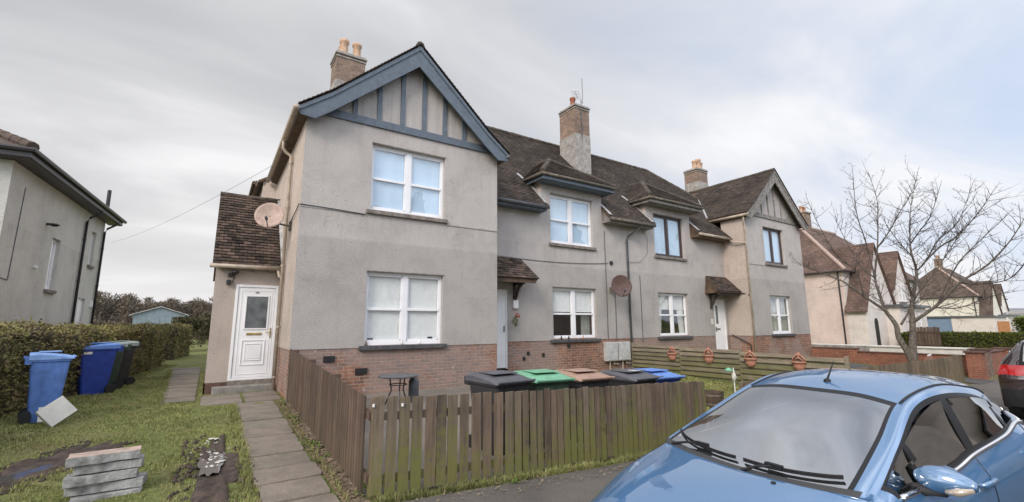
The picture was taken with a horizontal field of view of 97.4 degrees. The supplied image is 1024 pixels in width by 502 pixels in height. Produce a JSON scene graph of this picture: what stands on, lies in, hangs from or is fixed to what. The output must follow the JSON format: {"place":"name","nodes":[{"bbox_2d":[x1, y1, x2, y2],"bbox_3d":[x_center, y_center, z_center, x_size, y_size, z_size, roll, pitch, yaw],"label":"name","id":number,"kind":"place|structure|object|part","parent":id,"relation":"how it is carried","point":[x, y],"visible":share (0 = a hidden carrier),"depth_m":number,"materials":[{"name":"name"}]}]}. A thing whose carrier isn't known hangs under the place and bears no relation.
{"place":"outdoors","nodes":[
{"label":"outdoors","id":0,"kind":"place"},
{"bbox_2d":[161,367,339,501],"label":"path","id":1,"kind":"structure","parent":0,"point":[287,468],"depth_m":5.74,"materials":[{"name":"grey concrete"}]},
{"bbox_2d":[362,386,652,495],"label":"front yard","id":2,"kind":"structure","parent":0,"point":[448,391],"depth_m":6.45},
{"bbox_2d":[378,373,418,404],"bbox_3d":[-2.165,2.639,8.546,0.760,0.548,0.756,6,-11,-33],"label":"bistro table","id":3,"kind":"object","parent":2,"relation":"on","point":[400,376],"visible":0.94,"depth_m":8.51,"materials":[{"name":"black plastic"}]},
{"bbox_2d":[408,377,418,402],"bbox_3d":[-1.938,2.706,8.868,0.200,0.520,0.200,6,-11,-33],"label":"chair","id":4,"kind":"object","parent":2,"relation":"on","point":[413,389],"visible":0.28,"depth_m":8.79,"materials":[{"name":"grey metal"}]},
{"bbox_2d":[464,370,535,455],"bbox_3d":[-0.183,2.155,6.082,0.626,1.010,0.885,7,-12,-37],"label":"wheelie bin","id":5,"kind":"object","parent":2,"relation":"on","point":[496,381],"visible":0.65,"depth_m":5.92,"materials":[{"name":"plastic"}]},
{"bbox_2d":[514,369,574,447],"bbox_3d":[0.427,2.247,6.497,0.626,1.010,0.885,4,-10,-26],"label":"wheelie bin","id":6,"kind":"object","parent":2,"relation":"on","point":[551,379],"visible":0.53,"depth_m":6.27,"materials":[{"name":"plastic"}]},
{"bbox_2d":[555,368,614,442],"bbox_3d":[1.058,2.328,6.855,0.626,1.010,0.885,5,-11,-29],"label":"wheelie bin","id":7,"kind":"object","parent":2,"relation":"on","point":[588,378],"visible":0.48,"depth_m":6.64,"materials":[{"name":"plastic"}]},
{"bbox_2d":[600,369,663,434],"bbox_3d":[1.864,2.402,7.112,0.626,1.012,0.885,6,-11,-35],"label":"wheelie bin","id":8,"kind":"object","parent":2,"relation":"on","point":[623,377],"visible":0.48,"depth_m":6.96,"materials":[{"name":"plastic"}]},
{"bbox_2d":[636,368,685,409],"bbox_3d":[2.311,2.459,7.376,0.626,1.010,0.885,5,-11,-28],"label":"wheelie bin","id":9,"kind":"object","parent":2,"relation":"on","point":[668,377],"visible":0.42,"depth_m":7.21,"materials":[{"name":"plastic"}]},
{"bbox_2d":[0,326,1020,501],"bbox_3d":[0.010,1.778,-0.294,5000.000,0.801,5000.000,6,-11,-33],"label":"ground","id":10,"kind":"structure","parent":0,"point":[197,357],"depth_m":6.11,"materials":[{"name":"green plant"}]},
{"bbox_2d":[37,407,42,422],"bbox_3d":[-7.123,2.489,6.909,0.178,0.241,0.220,-9,-12,41],"label":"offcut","id":11,"kind":"object","parent":10,"relation":"on","point":[39,420],"visible":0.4,"depth_m":6.79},
{"bbox_2d":[18,350,76,423],"bbox_3d":[-7.328,2.114,7.074,0.453,1.059,0.585,-9,-13,42],"label":"wheelie bin","id":12,"kind":"object","parent":10,"relation":"on","point":[48,371],"visible":0.97,"depth_m":6.94,"materials":[{"name":"plastic"}]},
{"bbox_2d":[35,396,76,426],"bbox_3d":[-6.731,2.373,6.652,0.172,0.432,0.448,-3,-10,15],"label":"stone slab","id":13,"kind":"object","parent":10,"relation":"on","point":[56,411],"depth_m":6.62,"materials":[{"name":"grey stone"}]},
{"bbox_2d":[0,440,123,488],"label":"mud","id":14,"kind":"structure","parent":10,"relation":"on","point":[60,458],"depth_m":5.02,"materials":[{"name":"brown soil"}]},
{"bbox_2d":[0,462,65,487],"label":"puddle","id":15,"kind":"object","parent":14,"relation":"on","point":[18,474],"visible":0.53,"depth_m":4.73,"materials":[{"name":"grey liquid"}]},
{"bbox_2d":[0,129,126,326],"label":"neighbour house","id":16,"kind":"structure","parent":10,"relation":"on","point":[54,218],"depth_m":12.56,"materials":[{"name":"paint"}]},
{"bbox_2d":[43,239,56,293],"bbox_3d":[-13.531,0.435,13.203,0.221,1.600,0.750,5,-11,-29],"label":"window","id":17,"kind":"structure","parent":16,"relation":"in","point":[51,260],"depth_m":13.33,"materials":[{"name":"plastic"}]},
{"bbox_2d":[75,298,82,324],"bbox_3d":[-14.987,2.632,15.406,0.040,2.000,0.700,5,-11,-29],"label":"door","id":18,"kind":"structure","parent":16,"relation":"in","point":[78,312],"depth_m":15.60,"materials":[{"name":"plastic"}]},
{"bbox_2d":[87,233,94,268],"bbox_3d":[-15.113,-0.035,16.132,0.220,1.300,0.600,5,-11,-29],"label":"window","id":19,"kind":"structure","parent":16,"relation":"in","point":[89,266],"depth_m":16.25,"materials":[{"name":"plastic"}]},
{"bbox_2d":[0,316,171,417],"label":"garden hedge","id":20,"kind":"object","parent":10,"relation":"on","point":[19,340],"visible":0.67,"depth_m":8.86,"materials":[{"name":"green plant"}]},
{"bbox_2d":[76,342,124,394],"bbox_3d":[-9.200,2.573,9.886,0.596,1.092,0.835,-5,-11,28],"label":"wheelie bin","id":21,"kind":"object","parent":10,"relation":"on","point":[97,362],"visible":0.79,"depth_m":9.76,"materials":[{"name":"plastic"}]},
{"bbox_2d":[69,485,142,501],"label":"concrete block","id":22,"kind":"object","parent":10,"relation":"on","point":[93,497],"depth_m":4.16,"materials":[{"name":"grey concrete"}]},
{"bbox_2d":[63,472,147,496],"bbox_3d":[-3.858,2.220,4.286,0.580,0.086,0.219,5,-11,-30],"label":"concrete block","id":23,"kind":"object","parent":22,"relation":"on","point":[139,479],"depth_m":4.22,"materials":[{"name":"grey concrete"}]},
{"bbox_2d":[62,467,138,488],"bbox_3d":[-3.872,2.126,4.256,0.529,0.086,0.225,7,-12,-37],"label":"concrete block","id":24,"kind":"object","parent":23,"relation":"on","point":[70,481],"depth_m":4.17,"materials":[{"name":"grey concrete"}]},
{"bbox_2d":[73,454,144,475],"bbox_3d":[-3.864,2.050,4.326,0.518,0.081,0.224,6,-11,-35],"label":"concrete block","id":25,"kind":"object","parent":24,"relation":"on","point":[110,466],"depth_m":4.25,"materials":[{"name":"grey concrete"}]},
{"bbox_2d":[65,445,141,467],"bbox_3d":[-3.879,1.957,4.291,0.531,0.084,0.224,7,-12,-38],"label":"concrete block","id":26,"kind":"object","parent":25,"relation":"on","point":[95,457],"depth_m":4.24,"materials":[{"name":"grey concrete"}]},
{"bbox_2d":[108,341,131,388],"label":"wheelie bin","id":27,"kind":"object","parent":10,"relation":"on","point":[119,384],"visible":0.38,"depth_m":10.61,"materials":[{"name":"plastic"}]},
{"bbox_2d":[115,340,141,384],"bbox_3d":[-9.953,2.808,11.286,0.596,1.092,0.835,-5,-11,28],"label":"wheelie bin","id":28,"kind":"object","parent":10,"relation":"on","point":[125,365],"visible":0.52,"depth_m":11.30,"materials":[{"name":"plastic"}]},
{"bbox_2d":[0,435,259,501],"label":"mud clods","id":29,"kind":"object","parent":10,"relation":"on","point":[188,465],"visible":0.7,"depth_m":4.92,"materials":[{"name":"brown soil"}]},
{"bbox_2d":[93,317,208,338],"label":"undergrowth","id":30,"kind":"object","parent":10,"relation":"on","point":[99,322],"visible":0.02,"depth_m":50.20,"materials":[{"name":"plant"}]},
{"bbox_2d":[93,290,212,335],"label":"woodland","id":31,"kind":"object","parent":10,"relation":"on","point":[107,308],"visible":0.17,"depth_m":58.33,"materials":[{"name":"plant"}]},
{"bbox_2d":[129,306,188,323],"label":"garden shed","id":32,"kind":"structure","parent":10,"relation":"on","point":[161,314],"depth_m":35.21,"materials":[{"name":"blue wood"}]},
{"bbox_2d":[147,318,171,323],"bbox_3d":[-27.611,6.318,35.112,1.500,2.200,0.030,7,-12,-37],"label":"door","id":33,"kind":"structure","parent":32,"relation":"in","point":[162,320],"depth_m":35.28,"materials":[{"name":"wood"}]},
{"bbox_2d":[151,322,193,360],"bbox_3d":[-16.160,4.228,21.261,1.450,1.759,4.186,4,-10,-26],"label":"garden hedge","id":34,"kind":"object","parent":10,"relation":"on","point":[177,345],"visible":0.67,"depth_m":20.39,"materials":[{"name":"green plant"}]},
{"bbox_2d":[171,316,207,348],"bbox_3d":[-19.390,4.947,26.748,2.295,2.214,2.120,6,-11,-33],"label":"shrub","id":35,"kind":"object","parent":10,"relation":"on","point":[196,322],"visible":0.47,"depth_m":26.68,"materials":[{"name":"green plant"}]},
{"bbox_2d":[193,313,210,344],"bbox_3d":[-19.391,5.327,29.996,2.234,2.533,4.173,-3,-10,16],"label":"shrub","id":36,"kind":"object","parent":10,"relation":"on","point":[207,322],"visible":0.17,"depth_m":28.98,"materials":[{"name":"green plant"}]},
{"bbox_2d":[190,434,239,501],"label":"mud","id":37,"kind":"structure","parent":10,"relation":"on","point":[212,487],"depth_m":4.69,"materials":[{"name":"brown soil"}]},
{"bbox_2d":[190,438,228,467],"bbox_3d":[-3.693,2.447,5.512,0.409,0.080,1.266,6,-11,-33],"label":"plaster rubble","id":38,"kind":"object","parent":37,"relation":"on","point":[218,461],"visible":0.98,"depth_m":5.37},
{"bbox_2d":[197,449,224,475],"bbox_3d":[-3.507,2.441,5.258,0.279,0.016,1.305,6,-11,-33],"label":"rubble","id":39,"kind":"object","parent":37,"relation":"on","point":[208,470],"visible":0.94,"depth_m":5.09,"materials":[{"name":"grey stone"}]},
{"bbox_2d":[276,402,366,501],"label":"dirt strip","id":40,"kind":"object","parent":10,"relation":"on","point":[330,465],"visible":0.56,"depth_m":5.07,"materials":[{"name":"soil"}]},
{"bbox_2d":[287,349,371,491],"bbox_3d":[-2.798,2.204,6.518,0.153,1.342,5.333,6,-11,-33],"label":"picket fence","id":41,"kind":"object","parent":10,"relation":"on","point":[333,411],"visible":0.85,"depth_m":5.45,"materials":[{"name":"brown wood"}]},
{"bbox_2d":[281,400,617,496],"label":"weeds","id":42,"kind":"object","parent":10,"relation":"on","point":[322,447],"visible":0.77,"depth_m":5.70,"materials":[{"name":"green plant"}]},
{"bbox_2d":[202,38,812,399],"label":"block of flats","id":43,"kind":"structure","parent":10,"relation":"on","point":[440,234],"depth_m":11.56,"materials":[{"name":"paint"}]},
{"bbox_2d":[115,166,270,241],"bbox_3d":[-16.891,-1.490,21.520,27.378,1.262,0.012,-8,-12,41],"label":"telephone wire","id":44,"kind":"object","parent":43,"relation":"attached to","point":[199,205],"visible":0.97,"depth_m":17.31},
{"bbox_2d":[231,287,275,377],"bbox_3d":[-5.910,1.851,10.311,0.738,2.009,0.090,6,-11,-33],"label":"door","id":45,"kind":"structure","parent":43,"relation":"in","point":[255,309],"depth_m":10.30,"materials":[{"name":"plastic"}]},
{"bbox_2d":[254,203,291,230],"bbox_3d":[-5.226,-0.782,9.987,0.798,0.590,0.399,9,-13,-43],"label":"satellite dish","id":46,"kind":"object","parent":43,"relation":"attached to","point":[268,215],"visible":1,"depth_m":9.96,"materials":[{"name":"beige metal"}]},
{"bbox_2d":[358,272,446,350],"bbox_3d":[-2.458,1.374,10.330,2.030,1.710,0.249,6,-11,-33],"label":"window","id":47,"kind":"structure","parent":43,"relation":"in","point":[398,307],"depth_m":10.36,"materials":[{"name":"plastic"}]},
{"bbox_2d":[366,145,447,223],"bbox_3d":[-2.481,-1.584,10.813,1.990,1.685,0.244,6,-11,-33],"label":"window","id":48,"kind":"structure","parent":43,"relation":"in","point":[407,185],"depth_m":10.85,"materials":[{"name":"glass"}]},
{"bbox_2d":[497,289,507,368],"bbox_3d":[-0.490,2.193,12.710,0.840,2.230,0.100,6,-11,-33],"label":"door","id":49,"kind":"structure","parent":43,"relation":"in","point":[502,334],"depth_m":12.84,"materials":[{"name":"plastic"}]},
{"bbox_2d":[512,313,519,325],"bbox_3d":[0.093,1.948,12.931,0.283,0.471,0.205,6,-11,-33],"label":"hanging basket","id":50,"kind":"object","parent":43,"relation":"hanging from","point":[514,323],"visible":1,"depth_m":12.90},
{"bbox_2d":[549,194,596,250],"bbox_3d":[1.956,-0.926,14.870,1.980,1.715,0.244,6,-11,-33],"label":"window","id":51,"kind":"structure","parent":43,"relation":"in","point":[570,221],"depth_m":14.93,"materials":[{"name":"glass"}]},
{"bbox_2d":[550,287,600,342],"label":"window","id":52,"kind":"structure","parent":43,"relation":"in","point":[573,309],"depth_m":14.75,"materials":[{"name":"plastic"}]},
{"bbox_2d":[609,275,631,296],"bbox_3d":[3.492,1.162,14.952,0.821,0.737,0.590,-8,-12,37],"label":"satellite dish","id":53,"kind":"object","parent":43,"relation":"attached to","point":[621,285],"visible":1,"depth_m":14.90,"materials":[{"name":"metal"}]},
{"bbox_2d":[653,214,687,260],"bbox_3d":[6.093,-0.504,17.554,1.920,1.715,0.244,6,-11,-33],"label":"window","id":54,"kind":"structure","parent":43,"relation":"in","point":[667,231],"depth_m":17.64,"materials":[{"name":"brown glass"}]},
{"bbox_2d":[658,293,692,339],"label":"window","id":55,"kind":"structure","parent":43,"relation":"in","point":[672,307],"depth_m":17.44,"materials":[{"name":"plastic"}]},
{"bbox_2d":[713,299,727,349],"bbox_3d":[8.604,3.121,18.610,0.840,2.230,0.100,6,-11,-33],"label":"door","id":56,"kind":"structure","parent":43,"relation":"in","point":[719,306],"depth_m":18.65,"materials":[{"name":"plastic"}]},
{"bbox_2d":[762,227,787,267],"bbox_3d":[11.561,-0.151,19.923,1.830,1.685,0.244,6,-11,-33],"label":"window","id":57,"kind":"structure","parent":43,"relation":"in","point":[772,239],"depth_m":20.04,"materials":[{"name":"brown glass"}]},
{"bbox_2d":[770,296,796,336],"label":"window","id":58,"kind":"structure","parent":43,"relation":"in","point":[779,304],"depth_m":19.67,"materials":[{"name":"plastic"}]},
{"bbox_2d":[367,381,707,499],"bbox_3d":[0.843,2.274,5.690,5.273,1.307,0.153,6,-11,-33],"label":"picket fence","id":59,"kind":"object","parent":10,"relation":"on","point":[639,423],"visible":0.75,"depth_m":5.14,"materials":[{"name":"brown wood"}]},
{"bbox_2d":[374,371,738,501],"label":"grass","id":60,"kind":"structure","parent":10,"relation":"on","point":[413,495],"depth_m":5.01,"materials":[{"name":"green plant"}]},
{"bbox_2d":[705,390,723,407],"bbox_3d":[4.265,3.135,9.530,0.440,0.320,0.440,6,-11,-33],"label":"barrel planter","id":61,"kind":"object","parent":10,"relation":"on","point":[716,397],"visible":0.69,"depth_m":9.38,"materials":[{"name":"brown wood"}]},
{"bbox_2d":[724,368,736,391],"bbox_3d":[5.413,3.204,11.132,0.330,0.630,0.200,6,-11,-33],"label":"bird feeder","id":62,"kind":"object","parent":10,"relation":"on","point":[734,377],"visible":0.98,"depth_m":11.10,"materials":[{"name":"white plastic"}]},
{"bbox_2d":[631,343,849,381],"bbox_3d":[5.867,3.369,12.754,0.095,1.344,6.400,6,-11,-33],"label":"slatted fence","id":63,"kind":"object","parent":10,"relation":"on","point":[733,357],"visible":0.56,"depth_m":12.67,"materials":[{"name":"brown wood"}]},
{"bbox_2d":[667,346,676,360],"bbox_3d":[4.928,3.179,13.969,0.148,0.440,0.331,6,-11,-33],"label":"wall pot","id":64,"kind":"object","parent":63,"relation":"attached to","point":[672,356],"depth_m":13.91,"materials":[{"name":"ceramic"}]},
{"bbox_2d":[703,348,713,362],"bbox_3d":[5.614,3.004,12.938,0.148,0.440,0.331,6,-11,-33],"label":"wall pot","id":65,"kind":"object","parent":63,"relation":"attached to","point":[708,358],"depth_m":12.88,"materials":[{"name":"ceramic"}]},
{"bbox_2d":[744,350,756,366],"bbox_3d":[6.284,2.854,11.930,0.148,0.440,0.331,6,-11,-33],"label":"wall pot","id":66,"kind":"object","parent":63,"relation":"attached to","point":[750,362],"depth_m":11.88,"materials":[{"name":"ceramic"}]},
{"bbox_2d":[791,353,805,370],"bbox_3d":[6.943,2.696,10.939,0.148,0.440,0.331,6,-11,-33],"label":"wall pot","id":67,"kind":"object","parent":63,"relation":"attached to","point":[798,366],"depth_m":10.89,"materials":[{"name":"ceramic"}]},
{"bbox_2d":[739,359,935,408],"bbox_3d":[8.089,3.213,10.370,9.882,1.103,0.153,6,-11,-33],"label":"picket fence","id":68,"kind":"object","parent":10,"relation":"on","point":[925,367],"visible":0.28,"depth_m":11.84,"materials":[{"name":"brown wood"}]},
{"bbox_2d":[799,206,930,345],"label":"pink house","id":69,"kind":"structure","parent":10,"relation":"on","point":[844,314],"depth_m":31.71,"materials":[{"name":"paint"}]},
{"bbox_2d":[897,284,908,302],"bbox_3d":[29.223,3.186,33.657,1.400,1.400,0.221,6,-11,-33],"label":"window","id":70,"kind":"structure","parent":69,"relation":"in","point":[902,301],"depth_m":33.66,"materials":[{"name":"plastic"}]},
{"bbox_2d":[812,344,968,376],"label":"boundary wall","id":71,"kind":"structure","parent":10,"relation":"on","point":[861,354],"depth_m":18.88,"materials":[{"name":"red brick"}]},
{"bbox_2d":[811,343,968,354],"bbox_3d":[15.855,5.008,21.059,0.340,1.230,8.400,6,-11,-33],"label":"coping","id":72,"kind":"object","parent":71,"relation":"on","point":[931,350],"depth_m":18.89,"materials":[{"name":"white concrete"}]},
{"bbox_2d":[787,154,1023,361],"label":"bare tree","id":73,"kind":"object","parent":10,"relation":"on","point":[910,351],"visible":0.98,"depth_m":15.30,"materials":[{"name":"brown plant"}]},
{"bbox_2d":[916,327,941,346],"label":"garden gate boards","id":74,"kind":"object","parent":10,"relation":"on","point":[926,342],"visible":0.56,"depth_m":28.65,"materials":[{"name":"brown wood"}]},
{"bbox_2d":[925,354,935,373],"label":"leaning boards","id":75,"kind":"object","parent":10,"relation":"on","point":[929,356],"visible":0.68,"depth_m":15.01,"materials":[{"name":"white"}]},
{"bbox_2d":[934,355,965,383],"bbox_3d":[13.377,3.786,13.795,2.755,1.104,0.153,6,-11,-33],"label":"picket fence","id":76,"kind":"object","parent":10,"relation":"on","point":[950,367],"visible":0.56,"depth_m":13.79,"materials":[{"name":"brown wood"}]},
{"bbox_2d":[899,330,1023,348],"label":"street hedge","id":77,"kind":"object","parent":10,"relation":"on","point":[984,339],"visible":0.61,"depth_m":27.07,"materials":[{"name":"green plant"}]},
{"bbox_2d":[927,315,1008,331],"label":"garage","id":78,"kind":"structure","parent":10,"relation":"on","point":[989,323],"depth_m":44.36,"materials":[{"name":"beige paint"}]},
{"bbox_2d":[927,320,949,331],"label":"door","id":79,"kind":"structure","parent":78,"relation":"in","point":[943,325],"depth_m":45.80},
{"bbox_2d":[917,255,1019,331],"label":"cream house","id":80,"kind":"structure","parent":10,"relation":"on","point":[999,306],"depth_m":59.29,"materials":[{"name":"paint"}]},
{"bbox_2d":[962,351,988,379],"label":"gate pier","id":81,"kind":"structure","parent":10,"relation":"on","point":[976,364],"depth_m":15.67,"materials":[{"name":"red brick"}]},
{"bbox_2d":[967,348,994,377],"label":"gate pier","id":82,"kind":"structure","parent":10,"relation":"on","point":[991,374],"depth_m":16.31,"materials":[{"name":"brick"}]},
{"bbox_2d":[990,349,1004,374],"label":"street wall","id":83,"kind":"structure","parent":10,"relation":"on","point":[997,355],"depth_m":17.48,"materials":[{"name":"red brick"}]},
{"bbox_2d":[991,347,1011,355],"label":"brick wall","id":84,"kind":"structure","parent":10,"relation":"on","point":[1007,349],"depth_m":18.33,"materials":[{"name":"grey brick"}]},
{"bbox_2d":[997,321,1010,331],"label":"wooden fence panel","id":85,"kind":"object","parent":10,"relation":"on","point":[1005,327],"visible":0.46,"depth_m":42.84,"materials":[{"name":"orange wood"}]},
{"bbox_2d":[1011,317,1023,331],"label":"shrub","id":86,"kind":"object","parent":10,"relation":"on","point":[1018,321],"visible":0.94,"depth_m":38.07,"materials":[{"name":"green plant"}]},
{"bbox_2d":[0,0,1023,307],"label":"sky","id":87,"kind":"structure","parent":0,"point":[167,107],"materials":[{"name":"white"}]},
{"bbox_2d":[403,379,1007,501],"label":"pavement","id":88,"kind":"structure","parent":0,"point":[585,488],"depth_m":4.69,"materials":[{"name":"grey asphalt"}]},
{"bbox_2d":[278,400,635,501],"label":"leaf litter","id":89,"kind":"object","parent":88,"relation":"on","point":[302,423],"visible":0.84,"depth_m":5.02,"materials":[{"name":"brown plant"}]},
{"bbox_2d":[724,354,993,383],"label":"driveway","id":90,"kind":"structure","parent":0,"point":[967,380],"depth_m":15.43,"materials":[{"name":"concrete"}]},
{"bbox_2d":[1008,308,1023,317],"bbox_3d":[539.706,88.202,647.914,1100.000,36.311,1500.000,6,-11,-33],"label":"hills","id":91,"kind":"structure","parent":0,"point":[1016,311],"depth_m":525.24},
{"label":"road","id":92,"kind":"structure","parent":0,"visible":0},
{"bbox_2d":[589,361,1023,501],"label":"parked car","id":93,"kind":"object","parent":92,"relation":"on","point":[831,434],"visible":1,"depth_m":3.09,"materials":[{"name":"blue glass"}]},
{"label":"side window","id":94,"kind":"part","parent":93,"relation":"part of","materials":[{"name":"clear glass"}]},
{"bbox_3d":[2.689,1.324,3.659,2.240,0.451,1.570,5,-11,-27],"label":"window frame","id":95,"kind":"part","parent":93,"relation":"part of","materials":[{"name":"black rubber"}]},
{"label":"side window","id":96,"kind":"part","parent":93,"relation":"part of","materials":[{"name":"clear glass"}]},
{"bbox_2d":[998,340,1023,418],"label":"parked car","id":97,"kind":"object","parent":92,"relation":"on","point":[1011,374],"visible":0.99,"depth_m":8.76,"materials":[{"name":"black metal"}]}
]}

